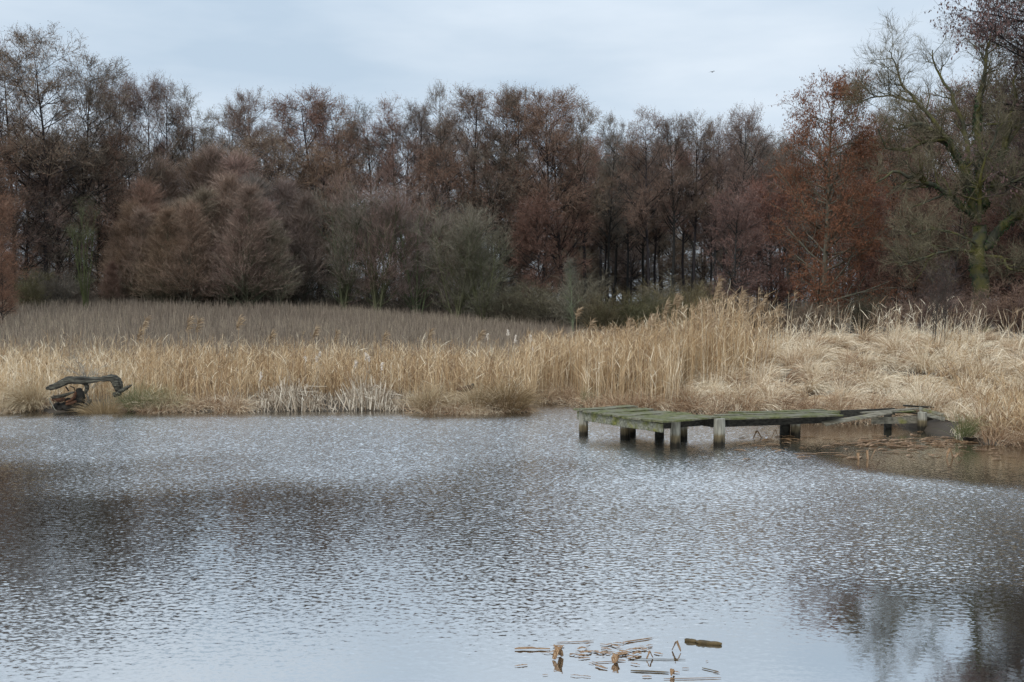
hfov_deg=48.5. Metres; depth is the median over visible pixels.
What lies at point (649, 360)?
reed bed
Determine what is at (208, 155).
young tree
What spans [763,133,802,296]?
alder tree
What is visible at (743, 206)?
alder tree
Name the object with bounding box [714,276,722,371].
reed
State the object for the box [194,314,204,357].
reed
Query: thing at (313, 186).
alder tree
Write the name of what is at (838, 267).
alder tree
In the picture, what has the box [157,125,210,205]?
alder tree
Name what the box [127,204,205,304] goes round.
young tree
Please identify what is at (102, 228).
alder tree
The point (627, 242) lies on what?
alder tree
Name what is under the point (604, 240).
alder tree
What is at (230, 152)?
young tree
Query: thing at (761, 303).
reed
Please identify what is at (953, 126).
alder tree
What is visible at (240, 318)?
reed
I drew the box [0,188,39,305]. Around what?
alder tree
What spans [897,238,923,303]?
alder tree
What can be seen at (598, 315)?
shrub
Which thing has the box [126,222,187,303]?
young tree
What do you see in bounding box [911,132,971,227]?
alder tree
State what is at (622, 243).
alder tree
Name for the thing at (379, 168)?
alder tree
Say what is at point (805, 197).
alder tree
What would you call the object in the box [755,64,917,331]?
rust red tree
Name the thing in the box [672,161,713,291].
alder tree
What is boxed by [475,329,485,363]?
reed
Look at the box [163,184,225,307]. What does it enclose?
young tree
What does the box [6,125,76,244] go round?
alder tree
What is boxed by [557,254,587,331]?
sapling
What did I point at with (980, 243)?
mossy tree
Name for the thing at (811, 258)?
alder tree
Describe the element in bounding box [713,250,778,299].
alder tree
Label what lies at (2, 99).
alder tree
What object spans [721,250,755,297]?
alder tree
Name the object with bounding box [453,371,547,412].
grass tussock
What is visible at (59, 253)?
alder tree
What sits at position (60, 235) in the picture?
alder tree
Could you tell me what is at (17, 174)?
alder tree
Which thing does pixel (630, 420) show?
jetty
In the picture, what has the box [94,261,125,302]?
young tree
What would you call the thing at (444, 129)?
alder tree
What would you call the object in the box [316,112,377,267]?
alder tree
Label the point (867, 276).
alder tree
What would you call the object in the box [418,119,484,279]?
alder tree
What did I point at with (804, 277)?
alder tree
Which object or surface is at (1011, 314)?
shrub
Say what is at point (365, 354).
cattail
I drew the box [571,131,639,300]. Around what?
alder tree
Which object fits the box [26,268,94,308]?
shrub
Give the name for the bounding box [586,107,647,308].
alder tree
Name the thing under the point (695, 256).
alder tree
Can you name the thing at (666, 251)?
alder tree
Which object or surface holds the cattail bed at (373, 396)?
on the ground at (935, 424)
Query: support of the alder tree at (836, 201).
on the ground at (935, 424)
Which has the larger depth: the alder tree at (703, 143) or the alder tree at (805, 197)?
the alder tree at (805, 197)
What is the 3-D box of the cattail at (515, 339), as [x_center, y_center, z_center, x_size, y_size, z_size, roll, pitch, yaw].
[0.094,0.695,33.048,0.140,1.818,0.132,0,2,0]
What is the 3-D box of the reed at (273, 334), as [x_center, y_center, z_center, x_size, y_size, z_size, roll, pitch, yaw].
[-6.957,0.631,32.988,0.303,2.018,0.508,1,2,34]
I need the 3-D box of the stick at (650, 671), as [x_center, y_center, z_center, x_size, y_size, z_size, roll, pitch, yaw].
[1.073,2.575,8.870,0.297,0.013,0.014,0,2,8]
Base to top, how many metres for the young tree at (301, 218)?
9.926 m
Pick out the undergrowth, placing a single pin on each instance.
(315, 296)
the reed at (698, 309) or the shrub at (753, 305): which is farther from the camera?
the shrub at (753, 305)
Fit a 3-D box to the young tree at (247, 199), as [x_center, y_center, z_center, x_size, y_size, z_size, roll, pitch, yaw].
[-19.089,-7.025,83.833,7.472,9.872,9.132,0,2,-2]
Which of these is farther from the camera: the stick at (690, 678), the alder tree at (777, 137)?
the alder tree at (777, 137)
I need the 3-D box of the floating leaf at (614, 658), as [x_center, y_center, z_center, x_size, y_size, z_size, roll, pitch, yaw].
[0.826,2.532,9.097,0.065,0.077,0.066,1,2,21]
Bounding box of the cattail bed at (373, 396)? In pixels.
[207,370,429,411]
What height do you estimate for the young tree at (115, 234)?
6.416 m
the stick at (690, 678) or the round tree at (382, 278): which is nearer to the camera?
the stick at (690, 678)
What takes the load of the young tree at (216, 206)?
on the ground at (935, 424)
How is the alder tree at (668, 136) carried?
on the ground at (935, 424)
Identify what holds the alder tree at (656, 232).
on the ground at (935, 424)
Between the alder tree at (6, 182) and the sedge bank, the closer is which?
the sedge bank
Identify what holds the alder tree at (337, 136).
on the ground at (935, 424)
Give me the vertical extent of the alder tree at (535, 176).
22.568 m
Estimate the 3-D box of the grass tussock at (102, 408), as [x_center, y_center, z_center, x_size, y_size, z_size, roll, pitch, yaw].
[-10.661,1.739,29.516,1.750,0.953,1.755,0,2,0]
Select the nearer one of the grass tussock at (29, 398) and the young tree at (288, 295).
the grass tussock at (29, 398)
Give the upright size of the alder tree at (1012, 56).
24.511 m
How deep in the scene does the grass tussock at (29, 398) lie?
29.73 m
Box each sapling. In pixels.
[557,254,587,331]
[913,250,969,343]
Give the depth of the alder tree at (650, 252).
138.16 m
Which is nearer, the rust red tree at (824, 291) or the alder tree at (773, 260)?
the rust red tree at (824, 291)
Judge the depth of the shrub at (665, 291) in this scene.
76.45 m
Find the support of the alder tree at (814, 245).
on the ground at (935, 424)
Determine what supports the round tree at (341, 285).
on the ground at (935, 424)
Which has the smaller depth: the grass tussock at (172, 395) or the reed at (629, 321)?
the grass tussock at (172, 395)
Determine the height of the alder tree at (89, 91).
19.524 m
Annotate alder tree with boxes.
[0,21,109,287]
[0,35,64,298]
[0,80,36,233]
[0,113,42,248]
[0,119,80,291]
[0,128,31,292]
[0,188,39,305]
[0,245,19,327]
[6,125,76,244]
[10,125,110,297]
[17,194,87,272]
[23,233,67,279]
[24,45,146,290]
[51,207,102,284]
[56,118,135,303]
[59,147,109,263]
[61,181,138,277]
[73,78,146,290]
[73,128,180,298]
[93,72,165,220]
[119,132,177,205]
[121,72,173,224]
[131,68,202,202]
[154,82,223,200]
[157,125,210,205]
[197,132,235,172]
[199,132,272,197]
[200,99,265,174]
[213,85,284,196]
[238,127,330,260]
[243,83,374,302]
[246,143,287,201]
[254,93,316,216]
[281,136,363,304]
[288,89,387,303]
[290,137,340,298]
[301,141,365,298]
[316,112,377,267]
[337,94,396,267]
[348,210,393,295]
[352,90,431,304]
[356,128,405,239]
[371,119,451,305]
[377,205,429,301]
[386,142,490,315]
[389,97,451,290]
[405,110,468,299]
[411,79,477,298]
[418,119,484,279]
[420,202,494,306]
[428,81,522,314]
[433,138,535,297]
[445,125,519,247]
[455,219,514,297]
[458,82,553,311]
[483,128,534,260]
[484,80,558,314]
[492,83,594,305]
[500,189,569,312]
[507,85,613,314]
[507,183,598,300]
[510,131,553,265]
[532,208,610,305]
[540,97,622,306]
[540,136,597,300]
[549,246,602,301]
[550,135,610,293]
[552,131,607,284]
[553,223,623,298]
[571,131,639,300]
[585,157,653,309]
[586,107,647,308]
[586,166,628,300]
[593,218,664,311]
[593,239,645,304]
[598,173,660,303]
[599,117,655,314]
[602,167,652,301]
[603,145,657,297]
[605,105,687,319]
[609,225,677,301]
[614,130,674,315]
[632,155,682,300]
[633,217,699,297]
[637,113,708,305]
[638,182,667,296]
[642,141,678,301]
[649,132,700,282]
[650,185,676,294]
[655,141,712,297]
[656,248,696,300]
[661,227,738,308]
[669,111,724,302]
[670,244,708,296]
[672,141,735,288]
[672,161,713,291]
[681,158,737,313]
[685,113,750,310]
[696,236,748,298]
[696,256,730,303]
[698,137,744,302]
[698,177,788,314]
[701,154,742,316]
[708,101,779,306]
[713,169,806,322]
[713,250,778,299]
[721,122,788,324]
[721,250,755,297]
[730,228,806,311]
[732,138,783,312]
[735,138,779,300]
[760,124,822,322]
[760,148,815,311]
[760,251,794,306]
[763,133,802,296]
[772,138,833,304]
[772,226,828,306]
[782,217,845,302]
[785,251,815,310]
[789,134,847,286]
[800,159,851,265]
[804,132,849,278]
[812,157,873,300]
[812,204,902,310]
[821,177,914,324]
[823,134,856,297]
[831,107,908,324]
[832,245,859,298]
[834,129,893,260]
[834,149,888,294]
[841,84,985,327]
[844,115,950,327]
[863,184,965,331]
[885,69,1016,318]
[889,133,938,210]
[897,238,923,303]
[910,194,1014,331]
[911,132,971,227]
[924,0,1023,209]
[926,43,1023,311]
[926,68,1023,327]
[962,0,1023,220]
[971,187,1023,331]
[998,56,1023,239]
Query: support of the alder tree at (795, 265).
on the ground at (935, 424)
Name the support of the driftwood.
on the ground at (935, 424)
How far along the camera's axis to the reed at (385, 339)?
33.52 m
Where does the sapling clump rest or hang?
on the ground at (935, 424)
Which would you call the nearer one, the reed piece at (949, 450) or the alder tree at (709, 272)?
the reed piece at (949, 450)
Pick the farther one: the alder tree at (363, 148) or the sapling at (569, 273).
the alder tree at (363, 148)
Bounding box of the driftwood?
[46,374,131,410]
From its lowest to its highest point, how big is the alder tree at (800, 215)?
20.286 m
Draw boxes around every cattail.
[364,352,367,383]
[514,334,516,366]
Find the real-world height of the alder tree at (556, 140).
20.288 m
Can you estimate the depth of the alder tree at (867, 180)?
91.70 m
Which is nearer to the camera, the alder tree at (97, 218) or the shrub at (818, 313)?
the shrub at (818, 313)
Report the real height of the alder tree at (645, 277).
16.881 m
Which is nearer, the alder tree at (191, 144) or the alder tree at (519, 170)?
the alder tree at (191, 144)
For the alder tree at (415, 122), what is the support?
on the ground at (935, 424)
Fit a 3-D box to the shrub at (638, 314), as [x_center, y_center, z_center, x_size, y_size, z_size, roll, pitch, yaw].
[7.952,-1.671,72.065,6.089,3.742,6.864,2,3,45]
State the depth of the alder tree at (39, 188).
83.29 m
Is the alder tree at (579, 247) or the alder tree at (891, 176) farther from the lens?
the alder tree at (579, 247)
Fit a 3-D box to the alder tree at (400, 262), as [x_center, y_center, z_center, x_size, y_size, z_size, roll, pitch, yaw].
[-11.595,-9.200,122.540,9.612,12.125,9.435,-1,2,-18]
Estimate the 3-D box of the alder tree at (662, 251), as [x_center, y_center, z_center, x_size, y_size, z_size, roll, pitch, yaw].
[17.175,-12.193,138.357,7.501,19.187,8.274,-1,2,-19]
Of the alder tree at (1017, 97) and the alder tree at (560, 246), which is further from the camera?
the alder tree at (560, 246)
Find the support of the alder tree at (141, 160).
on the ground at (935, 424)
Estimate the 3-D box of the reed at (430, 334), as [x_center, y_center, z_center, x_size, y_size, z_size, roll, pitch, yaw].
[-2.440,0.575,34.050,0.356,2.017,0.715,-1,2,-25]
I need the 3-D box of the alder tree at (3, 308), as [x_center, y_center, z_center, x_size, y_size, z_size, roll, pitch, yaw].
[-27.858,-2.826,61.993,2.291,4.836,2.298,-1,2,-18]
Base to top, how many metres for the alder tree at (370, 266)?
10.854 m
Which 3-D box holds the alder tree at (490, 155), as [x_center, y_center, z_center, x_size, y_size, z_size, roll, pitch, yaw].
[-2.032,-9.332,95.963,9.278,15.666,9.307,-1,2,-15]
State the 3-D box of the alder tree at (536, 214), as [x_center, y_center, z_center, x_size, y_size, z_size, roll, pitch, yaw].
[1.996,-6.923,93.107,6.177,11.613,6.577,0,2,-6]
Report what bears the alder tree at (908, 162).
on the ground at (935, 424)
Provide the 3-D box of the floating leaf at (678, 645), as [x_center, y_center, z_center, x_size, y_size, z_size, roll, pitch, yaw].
[1.359,2.517,9.395,0.076,0.087,0.048,1,2,34]
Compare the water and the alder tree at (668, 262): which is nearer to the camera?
the water
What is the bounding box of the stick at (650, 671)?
[631,670,668,672]
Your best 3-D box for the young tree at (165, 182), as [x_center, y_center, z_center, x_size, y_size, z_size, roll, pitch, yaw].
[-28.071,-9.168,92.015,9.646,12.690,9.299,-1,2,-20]
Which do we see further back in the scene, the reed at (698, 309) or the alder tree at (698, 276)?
the alder tree at (698, 276)
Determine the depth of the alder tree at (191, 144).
98.38 m
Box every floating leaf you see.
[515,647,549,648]
[552,645,563,659]
[611,653,619,662]
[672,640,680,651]
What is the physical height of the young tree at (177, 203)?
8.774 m
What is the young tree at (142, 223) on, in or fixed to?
on the ground at (935, 424)
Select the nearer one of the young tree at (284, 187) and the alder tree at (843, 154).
the young tree at (284, 187)
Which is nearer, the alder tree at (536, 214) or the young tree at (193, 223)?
the young tree at (193, 223)
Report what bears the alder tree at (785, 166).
on the ground at (935, 424)
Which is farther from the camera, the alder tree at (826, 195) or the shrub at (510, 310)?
the alder tree at (826, 195)
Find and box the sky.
[0,0,1023,300]
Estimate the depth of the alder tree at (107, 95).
95.82 m
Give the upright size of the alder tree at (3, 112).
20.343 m
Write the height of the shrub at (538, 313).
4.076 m
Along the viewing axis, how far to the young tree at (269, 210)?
85.12 m
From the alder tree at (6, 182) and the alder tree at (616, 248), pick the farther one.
the alder tree at (616, 248)
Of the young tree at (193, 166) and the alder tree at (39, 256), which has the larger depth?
the alder tree at (39, 256)
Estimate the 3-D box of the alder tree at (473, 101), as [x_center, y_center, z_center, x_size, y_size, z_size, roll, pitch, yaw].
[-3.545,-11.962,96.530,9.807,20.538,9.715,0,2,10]
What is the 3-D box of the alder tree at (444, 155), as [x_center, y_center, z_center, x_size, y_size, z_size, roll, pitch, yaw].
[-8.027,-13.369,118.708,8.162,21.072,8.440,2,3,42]
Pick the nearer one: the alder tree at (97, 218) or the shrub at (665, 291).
the shrub at (665, 291)
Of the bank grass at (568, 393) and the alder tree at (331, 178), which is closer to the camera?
the bank grass at (568, 393)
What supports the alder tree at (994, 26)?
on the ground at (935, 424)
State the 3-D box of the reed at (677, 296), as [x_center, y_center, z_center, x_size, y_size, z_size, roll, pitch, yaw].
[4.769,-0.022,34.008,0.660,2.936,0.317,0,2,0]
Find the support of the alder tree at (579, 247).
on the ground at (935, 424)
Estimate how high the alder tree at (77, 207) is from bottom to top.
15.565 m
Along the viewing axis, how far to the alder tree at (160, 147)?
97.98 m
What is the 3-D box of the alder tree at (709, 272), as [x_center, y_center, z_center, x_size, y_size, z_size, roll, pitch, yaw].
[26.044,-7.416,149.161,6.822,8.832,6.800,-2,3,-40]
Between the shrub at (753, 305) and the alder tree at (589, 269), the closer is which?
the shrub at (753, 305)
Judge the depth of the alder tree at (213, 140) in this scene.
121.67 m
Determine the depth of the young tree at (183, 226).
87.30 m
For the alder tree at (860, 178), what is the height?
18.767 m
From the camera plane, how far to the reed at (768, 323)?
33.99 m
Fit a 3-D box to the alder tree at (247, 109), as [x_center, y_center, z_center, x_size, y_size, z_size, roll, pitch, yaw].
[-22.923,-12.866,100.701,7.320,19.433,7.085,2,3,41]
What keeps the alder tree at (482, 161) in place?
on the ground at (935, 424)
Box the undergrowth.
[1,229,1018,323]
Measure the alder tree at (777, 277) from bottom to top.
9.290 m
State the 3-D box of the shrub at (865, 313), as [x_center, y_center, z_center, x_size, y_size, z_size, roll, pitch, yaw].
[16.559,-1.380,54.046,2.913,2.498,3.808,0,2,3]
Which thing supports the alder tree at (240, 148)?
on the ground at (935, 424)
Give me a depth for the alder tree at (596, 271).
134.38 m
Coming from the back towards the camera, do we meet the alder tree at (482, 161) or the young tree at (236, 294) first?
the alder tree at (482, 161)
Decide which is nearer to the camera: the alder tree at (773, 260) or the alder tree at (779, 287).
the alder tree at (779, 287)
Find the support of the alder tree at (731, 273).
on the ground at (935, 424)
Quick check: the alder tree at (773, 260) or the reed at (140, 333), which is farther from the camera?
the alder tree at (773, 260)
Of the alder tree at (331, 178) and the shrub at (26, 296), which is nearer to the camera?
the shrub at (26, 296)
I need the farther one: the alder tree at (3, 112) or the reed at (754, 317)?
the alder tree at (3, 112)
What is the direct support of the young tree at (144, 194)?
on the ground at (935, 424)
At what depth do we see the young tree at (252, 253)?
85.45 m
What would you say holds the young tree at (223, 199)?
on the ground at (935, 424)
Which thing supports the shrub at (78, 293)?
on the ground at (935, 424)
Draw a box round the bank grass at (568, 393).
[0,376,685,415]
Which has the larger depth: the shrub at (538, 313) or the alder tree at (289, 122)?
the alder tree at (289, 122)
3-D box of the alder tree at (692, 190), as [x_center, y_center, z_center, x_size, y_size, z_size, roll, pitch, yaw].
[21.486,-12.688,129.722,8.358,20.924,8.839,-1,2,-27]
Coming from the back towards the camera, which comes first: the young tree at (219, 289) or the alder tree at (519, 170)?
the alder tree at (519, 170)
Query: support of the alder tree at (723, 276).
on the ground at (935, 424)
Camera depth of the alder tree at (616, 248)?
110.89 m
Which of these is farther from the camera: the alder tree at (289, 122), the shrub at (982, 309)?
the alder tree at (289, 122)
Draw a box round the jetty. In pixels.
[573,405,944,446]
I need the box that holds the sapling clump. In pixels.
[60,196,102,311]
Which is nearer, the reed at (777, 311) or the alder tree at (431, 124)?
the reed at (777, 311)
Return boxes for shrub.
[8,265,61,308]
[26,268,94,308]
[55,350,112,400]
[67,279,98,306]
[460,277,560,324]
[499,281,572,326]
[533,266,620,330]
[559,280,658,332]
[586,288,686,332]
[623,261,715,330]
[636,277,748,328]
[709,292,778,341]
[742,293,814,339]
[785,292,859,335]
[837,287,893,332]
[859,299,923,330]
[891,282,972,331]
[935,286,1018,331]
[959,274,1023,331]
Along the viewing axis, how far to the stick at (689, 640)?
9.66 m
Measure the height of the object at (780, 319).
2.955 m
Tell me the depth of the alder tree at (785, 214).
119.36 m
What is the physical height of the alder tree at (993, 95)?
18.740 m
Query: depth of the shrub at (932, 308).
47.62 m
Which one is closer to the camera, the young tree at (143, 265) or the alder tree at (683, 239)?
the young tree at (143, 265)
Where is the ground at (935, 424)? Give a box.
[0,301,1023,444]
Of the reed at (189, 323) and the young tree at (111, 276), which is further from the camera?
the young tree at (111, 276)
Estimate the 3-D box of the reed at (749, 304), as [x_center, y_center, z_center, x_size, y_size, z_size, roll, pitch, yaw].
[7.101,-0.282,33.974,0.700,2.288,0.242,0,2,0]
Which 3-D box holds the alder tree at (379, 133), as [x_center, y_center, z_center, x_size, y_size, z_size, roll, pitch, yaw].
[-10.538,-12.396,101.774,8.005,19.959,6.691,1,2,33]
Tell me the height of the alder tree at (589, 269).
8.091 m
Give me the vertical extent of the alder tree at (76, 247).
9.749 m
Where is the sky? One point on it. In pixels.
(624, 55)
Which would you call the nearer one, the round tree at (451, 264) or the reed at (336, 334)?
the reed at (336, 334)
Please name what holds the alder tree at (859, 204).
on the ground at (935, 424)
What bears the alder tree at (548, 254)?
on the ground at (935, 424)
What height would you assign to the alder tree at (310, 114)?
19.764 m
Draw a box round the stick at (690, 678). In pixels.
[664,677,720,678]
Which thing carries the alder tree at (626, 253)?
on the ground at (935, 424)
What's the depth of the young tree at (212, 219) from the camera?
85.85 m
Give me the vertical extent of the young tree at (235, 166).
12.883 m
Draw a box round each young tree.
[83,195,153,299]
[90,223,148,302]
[94,170,181,297]
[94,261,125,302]
[107,205,168,301]
[123,217,173,305]
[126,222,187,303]
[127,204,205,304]
[130,150,190,229]
[141,194,197,305]
[142,196,232,308]
[158,195,206,300]
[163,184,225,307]
[165,148,220,296]
[172,137,240,200]
[173,196,209,301]
[174,204,233,307]
[186,170,265,303]
[191,169,246,304]
[192,206,279,306]
[197,141,265,293]
[202,177,299,310]
[209,149,312,298]
[215,220,243,304]
[217,202,302,304]
[220,194,304,303]
[237,167,317,305]
[241,216,309,306]
[262,173,328,300]
[264,243,307,305]
[279,189,335,310]
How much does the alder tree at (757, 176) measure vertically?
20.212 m
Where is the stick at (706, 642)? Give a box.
[696,640,721,644]
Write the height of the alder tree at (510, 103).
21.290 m
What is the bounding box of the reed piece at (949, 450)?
[946,448,952,457]
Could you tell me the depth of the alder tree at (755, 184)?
139.16 m
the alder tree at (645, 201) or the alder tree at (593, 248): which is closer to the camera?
the alder tree at (645, 201)
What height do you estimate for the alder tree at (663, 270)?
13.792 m
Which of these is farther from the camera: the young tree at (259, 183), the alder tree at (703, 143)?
the alder tree at (703, 143)
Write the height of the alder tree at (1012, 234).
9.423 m
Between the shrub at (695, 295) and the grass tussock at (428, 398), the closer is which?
the grass tussock at (428, 398)
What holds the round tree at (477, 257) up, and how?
on the ground at (935, 424)
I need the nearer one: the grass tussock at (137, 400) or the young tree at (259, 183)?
the grass tussock at (137, 400)
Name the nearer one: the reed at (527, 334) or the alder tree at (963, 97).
the reed at (527, 334)
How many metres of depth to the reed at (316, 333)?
33.99 m
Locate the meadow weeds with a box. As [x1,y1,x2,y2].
[0,289,741,379]
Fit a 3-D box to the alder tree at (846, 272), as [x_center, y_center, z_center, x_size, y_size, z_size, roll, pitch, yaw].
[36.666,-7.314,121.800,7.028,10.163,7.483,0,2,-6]
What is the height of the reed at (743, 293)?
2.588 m
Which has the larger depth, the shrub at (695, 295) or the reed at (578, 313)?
the shrub at (695, 295)
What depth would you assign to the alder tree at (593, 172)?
115.93 m
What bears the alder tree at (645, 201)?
on the ground at (935, 424)
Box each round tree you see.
[297,178,382,310]
[315,157,426,312]
[362,184,459,316]
[404,198,510,318]
[444,221,520,321]
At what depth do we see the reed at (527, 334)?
35.01 m
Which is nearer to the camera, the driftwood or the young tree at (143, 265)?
the driftwood
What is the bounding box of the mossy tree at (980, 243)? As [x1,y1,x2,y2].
[831,8,1023,331]
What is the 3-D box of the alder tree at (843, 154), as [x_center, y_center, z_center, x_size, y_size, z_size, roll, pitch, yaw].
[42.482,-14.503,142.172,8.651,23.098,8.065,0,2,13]
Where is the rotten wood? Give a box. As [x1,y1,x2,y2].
[456,383,473,391]
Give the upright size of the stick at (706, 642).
0.040 m
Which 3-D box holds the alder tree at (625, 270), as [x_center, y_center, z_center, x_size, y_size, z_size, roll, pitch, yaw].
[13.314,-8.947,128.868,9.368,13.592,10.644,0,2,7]
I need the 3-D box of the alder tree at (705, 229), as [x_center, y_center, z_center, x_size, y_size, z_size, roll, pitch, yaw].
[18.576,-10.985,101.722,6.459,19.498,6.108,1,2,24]
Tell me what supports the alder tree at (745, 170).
on the ground at (935, 424)
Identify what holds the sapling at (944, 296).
on the ground at (935, 424)
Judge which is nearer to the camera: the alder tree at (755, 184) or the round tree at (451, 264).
the round tree at (451, 264)
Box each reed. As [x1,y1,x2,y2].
[135,326,146,387]
[138,315,153,394]
[186,313,196,392]
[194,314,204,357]
[236,315,245,372]
[264,329,278,391]
[306,325,320,368]
[332,328,341,379]
[381,331,390,363]
[426,326,435,382]
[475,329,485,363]
[524,329,531,363]
[573,308,582,355]
[588,317,595,344]
[623,316,633,329]
[662,298,672,326]
[672,293,681,333]
[693,299,704,359]
[711,285,722,317]
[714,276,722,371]
[737,287,747,340]
[745,296,756,336]
[749,307,761,356]
[756,300,765,364]
[762,307,774,358]
[771,303,783,360]
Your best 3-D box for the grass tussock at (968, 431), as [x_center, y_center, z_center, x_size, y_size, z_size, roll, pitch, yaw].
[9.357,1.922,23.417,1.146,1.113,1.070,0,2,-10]
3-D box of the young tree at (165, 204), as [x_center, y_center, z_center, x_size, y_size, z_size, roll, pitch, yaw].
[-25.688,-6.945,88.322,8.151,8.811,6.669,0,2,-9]
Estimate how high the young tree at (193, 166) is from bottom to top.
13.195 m
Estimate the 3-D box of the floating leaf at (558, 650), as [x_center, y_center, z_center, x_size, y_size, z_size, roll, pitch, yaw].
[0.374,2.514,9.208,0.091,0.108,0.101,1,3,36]
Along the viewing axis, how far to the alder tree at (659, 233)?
136.43 m
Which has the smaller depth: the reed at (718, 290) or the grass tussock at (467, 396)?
the grass tussock at (467, 396)
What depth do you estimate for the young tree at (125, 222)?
85.72 m
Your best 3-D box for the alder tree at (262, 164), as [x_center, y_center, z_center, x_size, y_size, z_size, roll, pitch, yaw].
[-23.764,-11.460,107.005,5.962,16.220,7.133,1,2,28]
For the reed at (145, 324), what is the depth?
33.02 m
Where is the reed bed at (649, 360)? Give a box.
[0,281,1023,439]
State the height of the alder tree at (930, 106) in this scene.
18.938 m
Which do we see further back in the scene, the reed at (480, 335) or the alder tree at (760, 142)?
the alder tree at (760, 142)
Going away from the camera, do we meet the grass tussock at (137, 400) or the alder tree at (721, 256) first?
the grass tussock at (137, 400)
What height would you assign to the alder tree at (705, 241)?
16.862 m
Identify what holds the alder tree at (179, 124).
on the ground at (935, 424)
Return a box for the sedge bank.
[620,297,1023,448]
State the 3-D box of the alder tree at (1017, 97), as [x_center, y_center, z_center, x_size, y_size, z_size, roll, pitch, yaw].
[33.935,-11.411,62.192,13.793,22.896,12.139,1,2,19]
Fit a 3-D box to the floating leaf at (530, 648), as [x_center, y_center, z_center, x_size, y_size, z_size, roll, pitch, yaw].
[0.169,2.550,9.442,0.294,0.014,0.053,0,2,-3]
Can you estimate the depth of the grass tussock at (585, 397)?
30.75 m
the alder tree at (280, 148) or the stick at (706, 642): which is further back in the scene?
the alder tree at (280, 148)
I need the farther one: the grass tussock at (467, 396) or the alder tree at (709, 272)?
the alder tree at (709, 272)
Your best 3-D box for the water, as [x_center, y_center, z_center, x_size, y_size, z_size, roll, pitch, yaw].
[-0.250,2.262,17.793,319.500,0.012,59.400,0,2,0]
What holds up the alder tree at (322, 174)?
on the ground at (935, 424)
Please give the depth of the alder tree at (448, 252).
107.99 m
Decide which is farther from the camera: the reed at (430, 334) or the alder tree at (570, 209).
the alder tree at (570, 209)
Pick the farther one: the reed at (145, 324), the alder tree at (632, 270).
the alder tree at (632, 270)
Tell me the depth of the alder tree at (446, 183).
95.40 m
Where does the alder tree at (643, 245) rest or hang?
on the ground at (935, 424)
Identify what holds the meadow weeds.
on the ground at (935, 424)
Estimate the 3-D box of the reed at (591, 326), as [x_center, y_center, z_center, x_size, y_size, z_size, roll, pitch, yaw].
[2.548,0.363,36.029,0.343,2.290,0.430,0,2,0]
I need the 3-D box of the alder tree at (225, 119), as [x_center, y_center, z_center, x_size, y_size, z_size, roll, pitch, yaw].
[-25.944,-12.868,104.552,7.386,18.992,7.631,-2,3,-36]
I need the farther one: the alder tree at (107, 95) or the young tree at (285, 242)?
the alder tree at (107, 95)
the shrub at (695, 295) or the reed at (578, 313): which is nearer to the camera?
the reed at (578, 313)
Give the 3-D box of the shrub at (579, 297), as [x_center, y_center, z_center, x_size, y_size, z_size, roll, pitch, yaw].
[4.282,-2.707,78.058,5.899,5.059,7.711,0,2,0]
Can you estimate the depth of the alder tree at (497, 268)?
108.64 m
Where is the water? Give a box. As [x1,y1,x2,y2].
[0,403,1023,681]
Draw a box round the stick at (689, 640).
[684,638,695,641]
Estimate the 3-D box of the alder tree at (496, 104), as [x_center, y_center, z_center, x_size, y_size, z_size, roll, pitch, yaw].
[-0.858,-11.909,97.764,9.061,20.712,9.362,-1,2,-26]
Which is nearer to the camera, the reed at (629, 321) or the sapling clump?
the reed at (629, 321)
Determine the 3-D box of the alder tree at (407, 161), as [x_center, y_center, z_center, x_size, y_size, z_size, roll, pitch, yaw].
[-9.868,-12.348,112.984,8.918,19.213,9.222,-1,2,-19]
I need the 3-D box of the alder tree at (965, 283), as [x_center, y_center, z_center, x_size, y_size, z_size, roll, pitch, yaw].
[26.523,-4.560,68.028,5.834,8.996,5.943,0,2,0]
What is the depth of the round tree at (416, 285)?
87.60 m
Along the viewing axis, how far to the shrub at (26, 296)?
77.59 m
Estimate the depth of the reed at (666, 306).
34.46 m
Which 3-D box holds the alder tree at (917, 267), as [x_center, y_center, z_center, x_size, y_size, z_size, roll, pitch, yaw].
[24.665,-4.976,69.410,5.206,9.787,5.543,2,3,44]
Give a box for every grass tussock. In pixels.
[0,368,59,412]
[70,390,127,414]
[105,378,180,410]
[139,382,193,410]
[388,378,460,411]
[438,376,509,410]
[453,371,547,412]
[579,387,604,406]
[932,409,991,441]
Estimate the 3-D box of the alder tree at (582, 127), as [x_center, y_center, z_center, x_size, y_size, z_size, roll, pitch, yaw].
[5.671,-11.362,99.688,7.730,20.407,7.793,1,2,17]
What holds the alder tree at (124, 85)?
on the ground at (935, 424)
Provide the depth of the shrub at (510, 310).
83.63 m

